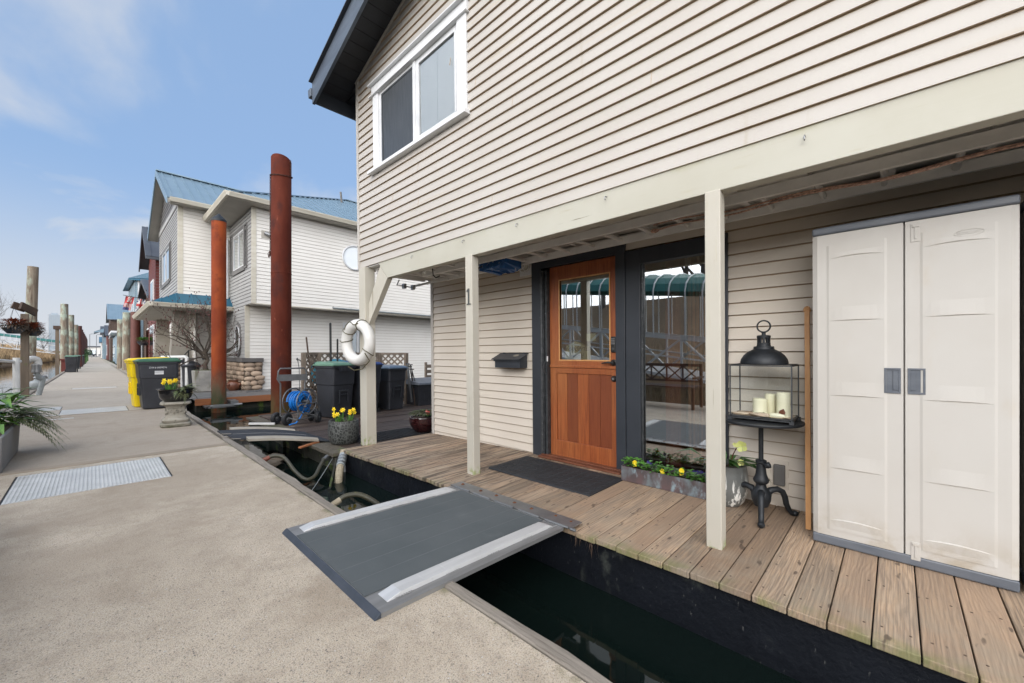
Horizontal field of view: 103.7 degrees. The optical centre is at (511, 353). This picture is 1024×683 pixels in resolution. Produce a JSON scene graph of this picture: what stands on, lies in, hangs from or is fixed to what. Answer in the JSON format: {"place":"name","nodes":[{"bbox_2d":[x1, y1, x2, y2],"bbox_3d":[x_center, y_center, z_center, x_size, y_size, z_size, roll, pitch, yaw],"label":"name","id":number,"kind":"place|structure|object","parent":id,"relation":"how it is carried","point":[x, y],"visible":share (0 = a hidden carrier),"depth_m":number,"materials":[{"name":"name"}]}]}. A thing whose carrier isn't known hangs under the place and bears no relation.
{"place":"outdoors","nodes":[
{"label":"outdoors","id":0,"kind":"place"},
{"bbox_2d":[2,350,59,364],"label":"river bank","id":1,"kind":"structure","parent":0,"point":[42,362],"depth_m":70.45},
{"bbox_2d":[0,342,59,364],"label":"reeds","id":2,"kind":"object","parent":1,"relation":"on","point":[10,354],"visible":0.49,"depth_m":70.18,"materials":[{"name":"beige plant"}]},
{"bbox_2d":[0,0,356,349],"label":"sky","id":3,"kind":"structure","parent":0,"point":[97,97],"materials":[{"name":"blue"}]},
{"bbox_2d":[262,453,284,466],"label":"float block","id":4,"kind":"structure","parent":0,"point":[274,462],"depth_m":5.45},
{"bbox_2d":[424,362,430,376],"bbox_3d":[-2.365,0.625,12.322,0.080,0.750,0.700,0,0,44],"label":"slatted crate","id":5,"kind":"object","parent":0,"point":[426,366],"visible":0.26,"depth_m":12.09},
{"bbox_2d":[0,361,914,682],"bbox_3d":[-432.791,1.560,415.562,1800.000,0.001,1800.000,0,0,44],"label":"river water","id":6,"kind":"structure","parent":0,"point":[608,635],"depth_m":2.40,"materials":[{"name":"black liquid"}]},
{"bbox_2d":[0,333,59,353],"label":"covered gangway","id":7,"kind":"object","parent":6,"relation":"on","point":[18,336],"visible":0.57,"depth_m":47.38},
{"bbox_2d":[25,266,38,390],"bbox_3d":[-18.101,-0.040,15.079,0.326,6.488,0.465,0,0,44],"label":"timber pile","id":8,"kind":"object","parent":6,"relation":"in","point":[32,282],"visible":0.29,"depth_m":15.04,"materials":[{"name":"wood"}]},
{"bbox_2d":[48,313,59,350],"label":"glass tower","id":9,"kind":"structure","parent":6,"relation":"on","point":[54,319],"depth_m":329.97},
{"bbox_2d":[60,304,68,372],"bbox_3d":[-32.753,-0.225,29.417,0.451,6.850,0.452,0,0,44],"label":"timber pile","id":10,"kind":"object","parent":6,"relation":"in","point":[64,332],"visible":0.54,"depth_m":29.28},
{"bbox_2d":[69,315,74,354],"bbox_3d":[-33.998,0.100,31.009,0.357,6.200,0.357,0,0,44],"label":"timber pile","id":11,"kind":"object","parent":6,"relation":"in","point":[71,337],"visible":0.33,"depth_m":30.91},
{"bbox_2d":[74,325,78,354],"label":"timber pile","id":12,"kind":"object","parent":6,"relation":"in","point":[76,339],"visible":0.31,"depth_m":33.15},
{"bbox_2d":[78,326,81,366],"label":"steel pile","id":13,"kind":"object","parent":6,"relation":"in","point":[80,339],"visible":0.29,"depth_m":36.62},
{"bbox_2d":[94,328,105,358],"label":"float house","id":14,"kind":"structure","parent":6,"relation":"on","point":[103,345],"depth_m":92.71,"materials":[{"name":"blue"}]},
{"bbox_2d":[104,325,108,359],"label":"float house","id":15,"kind":"structure","parent":6,"relation":"on","point":[106,334],"depth_m":82.67,"materials":[{"name":"blue"}]},
{"bbox_2d":[108,322,116,363],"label":"float house","id":16,"kind":"structure","parent":6,"relation":"on","point":[113,334],"depth_m":57.60,"materials":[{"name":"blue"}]},
{"bbox_2d":[106,304,128,361],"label":"float house","id":17,"kind":"structure","parent":6,"relation":"on","point":[114,312],"depth_m":72.36,"materials":[{"name":"blue wood"}]},
{"bbox_2d":[117,319,121,368],"bbox_3d":[-31.746,0.200,32.632,0.504,6.000,0.504,0,0,44],"label":"timber pile","id":18,"kind":"object","parent":6,"relation":"in","point":[119,343],"visible":0.34,"depth_m":32.42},
{"bbox_2d":[122,312,130,369],"bbox_3d":[-28.383,0.075,29.637,0.546,6.250,0.546,0,0,44],"label":"timber pile","id":19,"kind":"object","parent":6,"relation":"in","point":[126,318],"visible":0.38,"depth_m":29.43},
{"bbox_2d":[130,312,140,357],"bbox_3d":[-27.038,0.100,28.873,0.588,6.200,0.588,0,0,44],"label":"steel pile","id":20,"kind":"object","parent":6,"relation":"in","point":[135,332],"visible":0.37,"depth_m":28.67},
{"bbox_2d":[123,273,148,357],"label":"float house","id":21,"kind":"structure","parent":6,"relation":"on","point":[132,284],"depth_m":32.27,"materials":[{"name":"blue"}]},
{"bbox_2d":[138,279,148,357],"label":"float house","id":22,"kind":"structure","parent":6,"relation":"on","point":[144,286],"depth_m":27.18,"materials":[{"name":"blue wood"}]},
{"bbox_2d":[146,328,148,357],"bbox_3d":[-24.215,-0.550,26.759,2.200,2.300,0.080,0,0,44],"label":"window","id":23,"kind":"structure","parent":22,"relation":"in","point":[147,333],"depth_m":26.68,"materials":[{"name":"white paint"}]},
{"bbox_2d":[139,226,169,357],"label":"float house","id":24,"kind":"structure","parent":6,"relation":"on","point":[149,259],"depth_m":20.50,"materials":[{"name":"red"}]},
{"bbox_2d":[136,335,148,345],"bbox_3d":[-20.657,-0.826,22.516,0.771,0.712,0.842,0,0,-23],"label":"hanging basket","id":25,"kind":"object","parent":24,"relation":"hanging from","point":[143,339],"visible":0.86,"depth_m":22.39,"materials":[{"name":"green plant"}]},
{"bbox_2d":[150,279,153,300],"bbox_3d":[-18.722,-3.050,20.929,1.400,1.500,0.080,0,0,44],"label":"window","id":26,"kind":"structure","parent":24,"relation":"in","point":[152,282],"depth_m":20.55,"materials":[{"name":"white paint"}]},
{"bbox_2d":[150,324,154,356],"bbox_3d":[-18.758,-0.550,20.964,1.900,1.900,0.080,0,0,44],"label":"window","id":27,"kind":"structure","parent":24,"relation":"in","point":[151,343],"depth_m":20.73,"materials":[{"name":"white paint"}]},
{"bbox_2d":[203,214,241,412],"bbox_3d":[-7.780,0.215,10.812,0.600,7.970,0.780,0,0,44],"label":"steel pile","id":28,"kind":"object","parent":6,"relation":"in","point":[219,401],"visible":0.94,"depth_m":10.66,"materials":[{"name":"metal"}]},
{"bbox_2d":[267,153,292,413],"bbox_3d":[-5.236,-0.125,9.100,0.460,8.650,0.485,0,0,44],"label":"steel pile","id":29,"kind":"object","parent":6,"relation":"in","point":[280,227],"visible":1,"depth_m":8.95,"materials":[{"name":"metal"}]},
{"bbox_2d":[132,169,430,411],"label":"cream grey house","id":30,"kind":"structure","parent":6,"relation":"on","point":[184,210],"depth_m":14.29,"materials":[{"name":"wood"}]},
{"bbox_2d":[122,295,148,310],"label":"flags","id":31,"kind":"object","parent":30,"relation":"attached to","point":[129,300],"visible":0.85,"depth_m":18.00,"materials":[{"name":"multicoloured"}]},
{"bbox_2d":[160,241,171,289],"bbox_3d":[-13.831,-3.455,16.060,3.120,1.510,0.070,0,0,44],"label":"window","id":32,"kind":"structure","parent":30,"relation":"in","point":[165,257],"depth_m":16.02,"materials":[{"name":"glass"}]},
{"bbox_2d":[161,355,188,386],"bbox_3d":[-11.342,0.623,13.485,1.548,1.154,0.119,0,0,23],"label":"pipe rail","id":33,"kind":"object","parent":30,"relation":"on","point":[185,357],"visible":0.52,"depth_m":13.21,"materials":[{"name":"white plastic"}]},
{"bbox_2d":[181,350,203,386],"bbox_3d":[-10.704,0.522,13.397,0.534,1.356,0.540,0,0,-5],"label":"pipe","id":34,"kind":"object","parent":30,"relation":"on","point":[190,366],"visible":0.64,"depth_m":13.21,"materials":[{"name":"black"}]},
{"bbox_2d":[191,369,210,391],"bbox_3d":[-9.923,0.846,13.066,0.684,0.709,0.715,0,0,44],"label":"tree box","id":35,"kind":"object","parent":30,"relation":"on","point":[202,378],"visible":0.56,"depth_m":12.77,"materials":[{"name":"stone"}]},
{"bbox_2d":[145,285,241,372],"bbox_3d":[-10.210,-0.631,13.111,2.906,3.269,2.775,0,0,22],"label":"bare tree","id":36,"kind":"object","parent":35,"relation":"in","point":[204,352],"visible":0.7,"depth_m":12.87,"materials":[{"name":"brown plant"}]},
{"bbox_2d":[190,392,236,398],"bbox_3d":[-9.024,1.208,11.646,1.650,0.024,1.500,0,0,44],"label":"gangplank","id":37,"kind":"object","parent":30,"relation":"on","point":[203,395],"visible":0.43,"depth_m":11.54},
{"bbox_2d":[227,380,240,390],"bbox_3d":[-9.157,1.030,13.203,0.400,0.340,0.418,0,0,44],"label":"clay pot","id":38,"kind":"object","parent":30,"relation":"on","point":[233,385],"visible":0.98,"depth_m":13.08,"materials":[{"name":"ceramic"}]},
{"bbox_2d":[234,322,241,355],"bbox_3d":[-9.464,-0.490,13.866,0.800,1.200,0.067,0,0,44],"label":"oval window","id":39,"kind":"structure","parent":30,"relation":"in","point":[238,328],"depth_m":13.77,"materials":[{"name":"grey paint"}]},
{"bbox_2d":[230,222,247,276],"bbox_3d":[-9.415,-3.520,13.844,2.260,1.500,0.070,0,0,44],"label":"window","id":40,"kind":"structure","parent":30,"relation":"in","point":[239,245],"depth_m":13.79,"materials":[{"name":"glass"}]},
{"bbox_2d":[342,245,358,270],"bbox_3d":[-5.922,-3.600,15.114,0.070,0.949,0.949,0,0,44],"label":"round window","id":41,"kind":"structure","parent":30,"relation":"in","point":[349,254],"depth_m":15.03,"materials":[{"name":"white glass"}]},
{"bbox_2d":[342,322,359,358],"bbox_3d":[-6.157,-0.460,16.018,0.050,1.520,1.180,0,0,44],"label":"side window","id":42,"kind":"structure","parent":30,"relation":"in","point":[356,337],"depth_m":15.99,"materials":[{"name":"white glass"}]},
{"bbox_2d":[0,357,585,682],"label":"dock","id":43,"kind":"object","parent":6,"relation":"on","point":[197,566],"visible":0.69,"depth_m":2.06,"materials":[{"name":"concrete"}]},
{"bbox_2d":[10,374,47,389],"bbox_3d":[-14.711,0.780,12.279,0.317,0.640,0.747,0,0,7],"label":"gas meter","id":44,"kind":"object","parent":43,"relation":"on","point":[34,383],"visible":0.41,"depth_m":12.31,"materials":[{"name":"grey metal"}]},
{"bbox_2d":[0,371,64,412],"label":"edge timber","id":45,"kind":"object","parent":43,"relation":"attached to","point":[46,382],"visible":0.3,"depth_m":12.48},
{"bbox_2d":[0,358,21,398],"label":"pipe railing","id":46,"kind":"object","parent":45,"relation":"on","point":[15,362],"visible":0.83,"depth_m":10.35,"materials":[{"name":"white plastic"}]},
{"bbox_2d":[10,302,37,396],"bbox_3d":[-13.449,-0.010,11.140,0.226,2.819,0.585,0,0,1],"label":"basket post","id":47,"kind":"object","parent":45,"relation":"on","point":[24,349],"visible":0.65,"depth_m":11.05,"materials":[{"name":"brown wood"}]},
{"bbox_2d":[0,308,30,333],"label":"hanging basket","id":48,"kind":"object","parent":47,"relation":"hanging from","point":[13,327],"visible":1,"depth_m":10.73,"materials":[{"name":"black paint"}]},
{"bbox_2d":[25,312,45,335],"bbox_3d":[-13.430,-0.833,11.289,0.555,0.696,0.561,0,0,5],"label":"hanging basket","id":49,"kind":"object","parent":47,"relation":"hanging from","point":[35,328],"visible":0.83,"depth_m":11.24,"materials":[{"name":"black paint"}]},
{"bbox_2d":[53,326,60,375],"bbox_3d":[-26.027,-0.100,22.995,0.300,3.000,0.280,0,0,44],"label":"basket post","id":50,"kind":"object","parent":45,"relation":"on","point":[57,328],"visible":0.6,"depth_m":22.93,"materials":[{"name":"brown wood"}]},
{"bbox_2d":[0,386,74,472],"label":"trough planter","id":51,"kind":"object","parent":43,"relation":"on","point":[9,438],"visible":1,"depth_m":4.67,"materials":[{"name":"concrete"}]},
{"bbox_2d":[29,356,45,394],"bbox_3d":[-13.681,0.634,11.528,0.224,1.155,0.460,0,0,14],"label":"gooseneck pipe","id":52,"kind":"object","parent":43,"relation":"on","point":[36,369],"visible":0.86,"depth_m":11.54,"materials":[{"name":"grey metal"}]},
{"bbox_2d":[34,407,61,410],"bbox_3d":[-10.086,1.214,8.742,0.734,0.034,0.394,0,0,44],"label":"hatch cover","id":53,"kind":"object","parent":43,"relation":"on","point":[49,409],"visible":0.62,"depth_m":8.81,"materials":[{"name":"metal"}]},
{"bbox_2d":[64,355,77,371],"bbox_3d":[-28.771,0.646,26.239,0.724,1.098,0.598,0,0,44],"label":"wheeled bin","id":54,"kind":"object","parent":43,"relation":"on","point":[71,363],"visible":0.99,"depth_m":26.06,"materials":[{"name":"grey plastic"}]},
{"bbox_2d":[0,457,171,504],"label":"hatch cover","id":55,"kind":"object","parent":43,"relation":"on","point":[39,486],"visible":0.98,"depth_m":3.86,"materials":[{"name":"metal"}]},
{"bbox_2d":[59,406,127,414],"bbox_3d":[-8.886,1.214,8.566,1.029,0.034,1.004,0,0,44],"label":"hatch cover","id":56,"kind":"object","parent":43,"relation":"on","point":[106,409],"visible":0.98,"depth_m":8.52,"materials":[{"name":"metal"}]},
{"bbox_2d":[124,357,168,406],"bbox_3d":[-8.385,0.636,9.318,0.598,1.118,0.830,0,0,40],"label":"wheeled bin","id":57,"kind":"object","parent":43,"relation":"on","point":[132,382],"visible":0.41,"depth_m":8.96,"materials":[{"name":"yellow plastic"}]},
{"bbox_2d":[132,358,183,408],"bbox_3d":[-7.869,0.641,8.960,0.598,1.108,0.808,0,0,41],"label":"wheeled bin","id":58,"kind":"object","parent":43,"relation":"on","point":[152,374],"visible":0.91,"depth_m":8.71,"materials":[{"name":"black plastic"}]},
{"bbox_2d":[159,400,191,427],"bbox_3d":[-5.614,0.996,6.715,0.410,0.408,0.410,0,0,-40],"label":"stone pedestal","id":59,"kind":"object","parent":43,"relation":"on","point":[176,415],"visible":1,"depth_m":6.59,"materials":[{"name":"stone"}]},
{"bbox_2d":[156,378,200,402],"bbox_3d":[-5.544,0.610,6.737,0.591,0.454,0.629,0,0,44],"label":"black bowl","id":60,"kind":"object","parent":59,"relation":"on","point":[168,393],"visible":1,"depth_m":6.60,"materials":[{"name":"ceramic"}]},
{"bbox_2d":[186,411,231,439],"bbox_3d":[-6.438,1.276,8.036,6.580,0.168,0.095,0,0,44],"label":"edge timber","id":61,"kind":"object","parent":43,"relation":"attached to","point":[208,427],"visible":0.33,"depth_m":6.72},
{"bbox_2d":[222,438,324,500],"bbox_3d":[-2.827,1.276,4.527,3.450,0.167,0.092,0,0,44],"label":"edge timber","id":62,"kind":"object","parent":43,"relation":"on","point":[297,485],"visible":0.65,"depth_m":4.09,"materials":[{"name":"wood"}]},
{"bbox_2d":[282,481,581,620],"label":"boarding ramp","id":63,"kind":"structure","parent":43,"relation":"on","point":[376,562],"depth_m":2.54,"materials":[{"name":"metal"}]},
{"bbox_2d":[314,498,611,682],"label":"edge timber","id":64,"kind":"object","parent":43,"relation":"on","point":[570,662],"visible":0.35,"depth_m":1.71,"materials":[{"name":"wood"}]},
{"bbox_2d":[329,458,336,488],"bbox_3d":[-2.201,1.475,4.941,0.022,0.231,0.669,0,0,-17],"label":"wood strip","id":65,"kind":"object","parent":6,"relation":"in","point":[332,475],"visible":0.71,"depth_m":4.91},
{"bbox_2d":[246,401,431,471],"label":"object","id":66,"kind":"object","parent":6,"relation":"on","point":[393,419],"visible":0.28,"depth_m":7.18,"materials":[{"name":"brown wood"}]},
{"bbox_2d":[217,427,329,441],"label":"rubber ramp","id":67,"kind":"structure","parent":66,"relation":"on","point":[257,433],"depth_m":5.95,"materials":[{"name":"rubber"}]},
{"bbox_2d":[270,367,321,425],"bbox_3d":[-3.981,0.779,7.479,0.643,1.047,0.800,0,0,44],"label":"hose reel cart","id":68,"kind":"object","parent":66,"relation":"on","point":[298,400],"visible":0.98,"depth_m":7.41,"materials":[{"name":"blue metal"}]},
{"bbox_2d":[263,454,328,481],"bbox_3d":[-2.542,1.355,4.917,0.541,0.284,0.922,0,0,44],"label":"water hose","id":69,"kind":"object","parent":66,"relation":"attached to","point":[294,470],"visible":0.93,"depth_m":4.82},
{"bbox_2d":[305,337,314,405],"bbox_3d":[-4.401,0.418,8.773,0.034,1.569,0.257,0,0,17],"label":"pole","id":70,"kind":"object","parent":66,"relation":"on","point":[309,363],"visible":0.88,"depth_m":8.71,"materials":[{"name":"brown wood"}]},
{"bbox_2d":[301,353,320,416],"bbox_3d":[-4.280,0.645,8.573,0.105,1.339,0.495,0,0,21],"label":"lattice screen","id":71,"kind":"object","parent":66,"relation":"on","point":[304,362],"visible":0.47,"depth_m":8.54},
{"bbox_2d":[329,323,331,360],"bbox_3d":[-3.977,0.259,8.823,0.050,1.883,0.070,0,0,44],"label":"pole","id":72,"kind":"object","parent":66,"relation":"on","point":[330,338],"visible":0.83,"depth_m":8.80,"materials":[{"name":"black"}]},
{"bbox_2d":[312,361,355,417],"bbox_3d":[-3.686,0.726,8.355,0.724,1.138,0.598,0,0,30],"label":"wheeled bin","id":73,"kind":"object","parent":66,"relation":"on","point":[334,381],"visible":0.79,"depth_m":8.15,"materials":[{"name":"black plastic"}]},
{"bbox_2d":[328,407,358,444],"bbox_3d":[-2.453,1.032,5.863,0.428,0.530,0.428,0,0,44],"label":"patterned pot","id":74,"kind":"object","parent":66,"relation":"on","point":[342,430],"visible":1,"depth_m":5.71,"materials":[{"name":"stone"}]},
{"bbox_2d":[309,352,378,408],"bbox_3d":[-3.985,0.639,9.711,0.080,1.349,1.690,0,0,44],"label":"lattice screen","id":75,"kind":"object","parent":66,"relation":"on","point":[334,354],"visible":0.12,"depth_m":9.39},
{"bbox_2d":[346,361,383,413],"bbox_3d":[-3.300,0.726,8.874,0.724,1.138,0.598,0,0,34],"label":"wheeled bin","id":76,"kind":"object","parent":66,"relation":"on","point":[355,404],"visible":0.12,"depth_m":8.64,"materials":[{"name":"black plastic"}]},
{"bbox_2d":[377,364,407,409],"bbox_3d":[-2.859,0.776,9.479,0.637,1.038,0.550,0,0,38],"label":"wheeled bin","id":77,"kind":"object","parent":66,"relation":"on","point":[391,389],"visible":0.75,"depth_m":9.29,"materials":[{"name":"black plastic"}]},
{"bbox_2d":[356,428,428,442],"bbox_3d":[-1.971,1.290,6.394,0.614,0.013,1.106,0,0,44],"label":"mat","id":78,"kind":"object","parent":66,"relation":"on","point":[393,434],"visible":0.56,"depth_m":6.43,"materials":[{"name":"rubber"}]},
{"bbox_2d":[379,353,407,403],"bbox_3d":[-3.061,0.645,10.370,0.756,1.339,0.112,0,0,-10],"label":"lattice screen","id":79,"kind":"object","parent":66,"relation":"on","point":[382,360],"visible":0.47,"depth_m":10.38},
{"bbox_2d":[405,363,416,405],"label":"garden tools","id":80,"kind":"object","parent":66,"relation":"on","point":[409,381],"visible":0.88,"depth_m":10.16,"materials":[{"name":"grey metal"}]},
{"bbox_2d":[406,377,431,405],"bbox_3d":[-2.017,0.971,10.823,0.775,0.659,1.657,0,0,44],"label":"deck chest","id":81,"kind":"object","parent":66,"relation":"on","point":[422,387],"visible":0.2,"depth_m":10.16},
{"bbox_2d":[407,409,431,432],"bbox_3d":[-1.469,1.107,6.677,0.530,0.381,0.551,0,0,44],"label":"glazed pot","id":82,"kind":"object","parent":66,"relation":"on","point":[421,423],"visible":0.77,"depth_m":6.50,"materials":[{"name":"red ceramic"}]},
{"bbox_2d":[331,492,379,505],"bbox_3d":[-1.280,1.459,3.513,0.675,0.498,0.150,0,0,-18],"label":"water hose","id":83,"kind":"object","parent":6,"relation":"on","point":[341,498],"visible":0.56,"depth_m":3.52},
{"bbox_2d":[308,0,1023,682],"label":"beige float house","id":84,"kind":"structure","parent":6,"relation":"on","point":[488,126],"depth_m":3.08,"materials":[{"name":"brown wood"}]},
{"bbox_2d":[334,449,346,482],"bbox_3d":[-2.156,1.514,5.053,0.118,0.507,0.609,0,0,-16],"label":"sewer pipe","id":85,"kind":"object","parent":84,"relation":"attached to","point":[341,461],"visible":0.77,"depth_m":5.04,"materials":[{"name":"grey plastic"}]},
{"bbox_2d":[340,319,375,370],"bbox_3d":[-2.113,-0.122,5.504,0.646,0.706,0.173,0,0,31],"label":"life ring","id":86,"kind":"object","parent":84,"relation":"hanging from","point":[350,329],"visible":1,"depth_m":5.42,"materials":[{"name":"plastic"}]},
{"bbox_2d":[367,0,469,175],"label":"upper window","id":87,"kind":"structure","parent":84,"relation":"in","point":[418,96],"depth_m":4.60,"materials":[{"name":"white paint"}]},
{"bbox_2d":[397,264,481,289],"bbox_3d":[-0.972,-1.026,5.247,2.050,0.137,0.640,0,1,44],"label":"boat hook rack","id":88,"kind":"object","parent":84,"relation":"hanging from","point":[404,286],"visible":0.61,"depth_m":5.72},
{"bbox_2d":[479,258,520,275],"bbox_3d":[-0.138,-1.010,4.672,0.390,0.124,0.300,0,1,44],"label":"folded tarp","id":89,"kind":"object","parent":84,"relation":"hanging from","point":[500,267],"visible":0.82,"depth_m":4.59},
{"bbox_2d":[491,352,528,367],"bbox_3d":[-0.033,0.078,5.049,0.490,0.191,0.173,0,1,44],"label":"mailbox","id":90,"kind":"object","parent":84,"relation":"attached to","point":[509,360],"visible":1,"depth_m":4.98,"materials":[{"name":"black paint"}]},
{"bbox_2d":[518,264,530,276],"bbox_3d":[0.135,-1.067,4.919,0.206,0.210,0.125,0,1,44],"label":"bulkhead lamp","id":91,"kind":"object","parent":84,"relation":"attached to","point":[524,270],"visible":0.41,"depth_m":4.89,"materials":[{"name":"metal"}]},
{"bbox_2d":[489,456,622,496],"bbox_3d":[0.420,1.200,4.059,1.250,0.017,0.640,0,1,44],"label":"door mat","id":92,"kind":"object","parent":84,"relation":"on","point":[588,483],"depth_m":3.96,"materials":[{"name":"rubber"}]},
{"bbox_2d":[550,256,615,368],"bbox_3d":[0.768,-0.423,4.420,0.868,1.160,0.148,0,1,44],"label":"upper door leaf","id":93,"kind":"structure","parent":84,"relation":"in","point":[582,294],"depth_m":4.40,"materials":[{"name":"brown wood"}]},
{"bbox_2d":[550,367,615,466],"bbox_3d":[0.773,0.669,4.423,0.868,1.022,0.072,0,1,44],"label":"lower door leaf","id":94,"kind":"structure","parent":84,"relation":"in","point":[583,400],"depth_m":4.40,"materials":[{"name":"brown wood"}]},
{"bbox_2d":[621,456,705,499],"bbox_3d":[1.352,1.087,3.604,0.809,0.214,0.221,0,1,44],"label":"trough planter","id":95,"kind":"object","parent":84,"relation":"on","point":[691,483],"visible":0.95,"depth_m":3.55,"materials":[{"name":"grey metal"}]},
{"bbox_2d":[625,232,728,476],"bbox_3d":[1.508,0.083,3.732,0.933,2.205,0.093,0,1,44],"label":"window frame","id":96,"kind":"structure","parent":84,"relation":"in","point":[665,284],"depth_m":3.76,"materials":[{"name":"black paint"}]},
{"bbox_2d":[673,441,770,506],"bbox_3d":[1.699,0.930,3.189,0.570,0.529,0.551,0,0,-16],"label":"glazed pot","id":97,"kind":"object","parent":84,"relation":"on","point":[736,477],"visible":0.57,"depth_m":3.10,"materials":[{"name":"grey ceramic"}]},
{"bbox_2d":[422,122,1023,280],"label":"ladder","id":98,"kind":"object","parent":84,"relation":"attached to","point":[959,147],"visible":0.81,"depth_m":2.65,"materials":[{"name":"wood"}]},
{"bbox_2d":[725,414,804,527],"bbox_3d":[1.838,0.839,2.967,0.530,0.710,0.531,0,1,44],"label":"pedestal table","id":99,"kind":"object","parent":84,"relation":"on","point":[761,494],"visible":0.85,"depth_m":2.93,"materials":[{"name":"metal"}]},
{"bbox_2d":[728,320,800,425],"bbox_3d":[1.847,0.117,2.948,0.406,0.731,0.304,0,1,44],"label":"candle lantern","id":100,"kind":"object","parent":99,"relation":"on","point":[764,352],"visible":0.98,"depth_m":2.88,"materials":[{"name":"metal"}]},
{"bbox_2d":[733,410,795,420],"bbox_3d":[1.849,0.448,2.951,0.356,0.020,0.236,0,1,44],"label":"sand bed","id":101,"kind":"object","parent":100,"relation":"in","point":[789,418],"visible":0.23,"depth_m":2.91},
{"bbox_2d":[753,398,766,412],"bbox_3d":[1.804,0.384,2.924,0.092,0.131,0.092,0,1,44],"label":"pillar candle","id":102,"kind":"object","parent":101,"relation":"on","point":[759,404],"visible":0.72,"depth_m":2.89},
{"bbox_2d":[750,412,769,416],"bbox_3d":[1.771,0.434,2.873,0.126,0.032,0.048,0,1,44],"label":"driftwood","id":103,"kind":"object","parent":101,"relation":"on","point":[758,414],"visible":1,"depth_m":2.86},
{"bbox_2d":[765,393,775,413],"bbox_3d":[1.902,0.368,2.955,0.076,0.161,0.076,0,1,44],"label":"pillar candle","id":104,"kind":"object","parent":101,"relation":"on","point":[771,401],"visible":0.66,"depth_m":2.92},
{"bbox_2d":[769,413,785,418],"bbox_3d":[1.853,0.433,2.808,0.102,0.036,0.038,0,1,44],"label":"driftwood","id":105,"kind":"object","parent":101,"relation":"on","point":[777,415],"visible":1,"depth_m":2.80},
{"bbox_2d":[776,392,790,417],"bbox_3d":[1.918,0.359,2.842,0.084,0.181,0.084,0,1,44],"label":"pillar candle","id":106,"kind":"object","parent":101,"relation":"on","point":[783,400],"visible":0.78,"depth_m":2.81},
{"bbox_2d":[803,306,811,529],"bbox_3d":[2.102,0.419,2.852,0.045,1.548,0.344,0,0,34],"label":"wooden stake","id":107,"kind":"object","parent":84,"relation":"on","point":[808,499],"visible":1,"depth_m":2.83,"materials":[{"name":"brown wood"}]},
{"bbox_2d":[651,142,1023,232],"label":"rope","id":108,"kind":"object","parent":84,"relation":"hanging from","point":[962,158],"visible":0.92,"depth_m":2.32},
{"bbox_2d":[812,194,1020,591],"bbox_3d":[2.391,0.198,2.459,0.832,1.983,0.524,0,1,44],"label":"storage cabinet","id":109,"kind":"object","parent":84,"relation":"on","point":[916,330],"visible":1,"depth_m":2.22,"materials":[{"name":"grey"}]},
{"bbox_2d":[1019,200,1023,583],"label":"storage cabinet","id":110,"kind":"object","parent":84,"relation":"on","point":[1021,461],"visible":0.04,"depth_m":2.12,"materials":[{"name":"black"}]},
{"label":"shore road","id":111,"kind":"structure","parent":0,"visible":0},
{"bbox_2d":[88,346,100,355],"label":"shore building","id":112,"kind":"structure","parent":111,"relation":"on","point":[94,349],"depth_m":181.95,"materials":[{"name":"beige"}]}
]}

